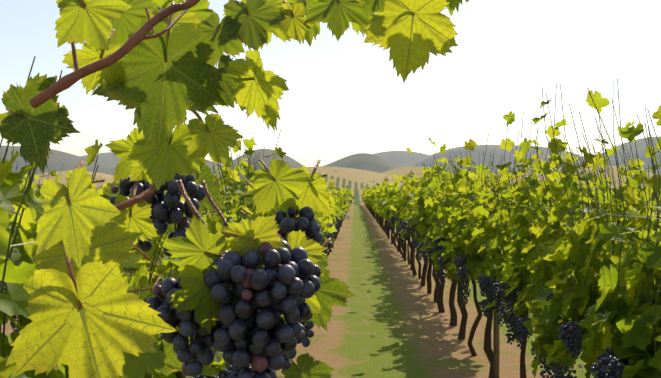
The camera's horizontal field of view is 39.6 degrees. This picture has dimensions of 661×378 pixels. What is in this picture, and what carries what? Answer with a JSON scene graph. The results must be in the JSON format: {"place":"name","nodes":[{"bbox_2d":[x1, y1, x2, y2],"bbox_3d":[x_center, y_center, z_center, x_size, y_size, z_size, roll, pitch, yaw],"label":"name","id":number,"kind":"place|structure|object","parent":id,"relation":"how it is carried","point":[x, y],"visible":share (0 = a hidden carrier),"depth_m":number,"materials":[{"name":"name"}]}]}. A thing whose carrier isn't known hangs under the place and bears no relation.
{"place":"outdoors","nodes":[
{"label":"outdoors","id":0,"kind":"place"},
{"bbox_2d":[2,282,19,333],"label":"vine grapes","id":1,"kind":"object","parent":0,"point":[14,318],"depth_m":6.09,"materials":[{"name":"food"}]},
{"bbox_2d":[0,150,164,234],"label":"vine leaves","id":2,"kind":"object","parent":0,"point":[33,180],"depth_m":7.17,"materials":[{"name":"green plant"}]},
{"bbox_2d":[29,0,226,233],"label":"vine canes","id":3,"kind":"object","parent":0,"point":[67,81],"visible":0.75,"depth_m":0.74,"materials":[{"name":"brown wood"}]},
{"bbox_2d":[5,0,413,373],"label":"leaf stems","id":4,"kind":"object","parent":3,"relation":"attached to","point":[82,163],"visible":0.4,"depth_m":0.83,"materials":[{"name":"green plant"}]},
{"bbox_2d":[0,0,468,377],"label":"vine leaves","id":5,"kind":"object","parent":4,"relation":"attached to","point":[112,328],"visible":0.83,"depth_m":0.81,"materials":[{"name":"green plant"}]},
{"bbox_2d":[108,173,322,377],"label":"grape bunches","id":6,"kind":"object","parent":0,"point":[297,283],"visible":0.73,"depth_m":0.85,"materials":[{"name":"food"}]},
{"bbox_2d":[160,173,326,373],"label":"grape stems","id":7,"kind":"object","parent":6,"relation":"on","point":[255,313],"visible":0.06,"depth_m":0.86,"materials":[{"name":"green plant"}]},
{"bbox_2d":[0,136,660,377],"bbox_3d":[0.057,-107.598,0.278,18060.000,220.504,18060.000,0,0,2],"label":"terrain","id":8,"kind":"structure","parent":0,"point":[389,320],"depth_m":14.72,"materials":[{"name":"green plant"}]},
{"bbox_2d":[0,105,353,377],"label":"vine row","id":9,"kind":"object","parent":8,"relation":"on","point":[13,301],"depth_m":2.27,"materials":[{"name":"green plant"}]},
{"bbox_2d":[10,211,229,246],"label":"vine wires","id":10,"kind":"object","parent":9,"relation":"on","point":[34,241],"depth_m":1.83,"materials":[{"name":"grey metal"}]},
{"bbox_2d":[0,56,328,377],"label":"vine shoots","id":11,"kind":"object","parent":9,"relation":"attached to","point":[30,180],"visible":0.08,"depth_m":2.25,"materials":[{"name":"green plant"}]},
{"bbox_2d":[193,215,341,377],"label":"grape bunches","id":12,"kind":"object","parent":9,"relation":"attached to","point":[225,373],"visible":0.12,"depth_m":4.67,"materials":[{"name":"food"}]},
{"bbox_2d":[182,188,347,377],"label":"vine trunks","id":13,"kind":"object","parent":8,"relation":"on","point":[189,220],"depth_m":20.86,"materials":[{"name":"brown wood"}]},
{"bbox_2d":[3,90,660,377],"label":"vine row","id":14,"kind":"object","parent":8,"relation":"on","point":[629,335],"depth_m":4.90,"materials":[{"name":"green plant"}]},
{"bbox_2d":[386,212,628,377],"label":"grape bunches","id":15,"kind":"object","parent":14,"relation":"attached to","point":[609,360],"visible":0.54,"depth_m":5.26,"materials":[{"name":"food"}]},
{"bbox_2d":[421,79,660,377],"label":"vine shoots","id":16,"kind":"object","parent":14,"relation":"attached to","point":[620,249],"visible":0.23,"depth_m":4.52,"materials":[{"name":"green plant"}]},
{"bbox_2d":[443,199,660,287],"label":"vine wires","id":17,"kind":"object","parent":14,"relation":"on","point":[606,214],"depth_m":4.10,"materials":[{"name":"grey metal"}]},
{"bbox_2d":[244,187,498,377],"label":"vine posts","id":18,"kind":"object","parent":8,"relation":"on","point":[496,344],"depth_m":8.09,"materials":[{"name":"brown wood"}]},
{"bbox_2d":[417,143,660,251],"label":"vine row","id":19,"kind":"object","parent":8,"relation":"on","point":[622,167],"depth_m":10.11,"materials":[{"name":"green plant"}]},
{"bbox_2d":[545,121,660,243],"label":"vine leaves","id":20,"kind":"object","parent":19,"relation":"attached to","point":[620,172],"visible":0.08,"depth_m":10.48,"materials":[{"name":"green plant"}]},
{"bbox_2d":[490,167,660,231],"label":"vine row","id":21,"kind":"object","parent":8,"relation":"on","point":[659,226],"depth_m":17.92,"materials":[{"name":"green plant"}]},
{"bbox_2d":[0,0,660,166],"label":"sky","id":22,"kind":"structure","parent":0,"point":[345,97],"materials":[{"name":"white"}]}
]}

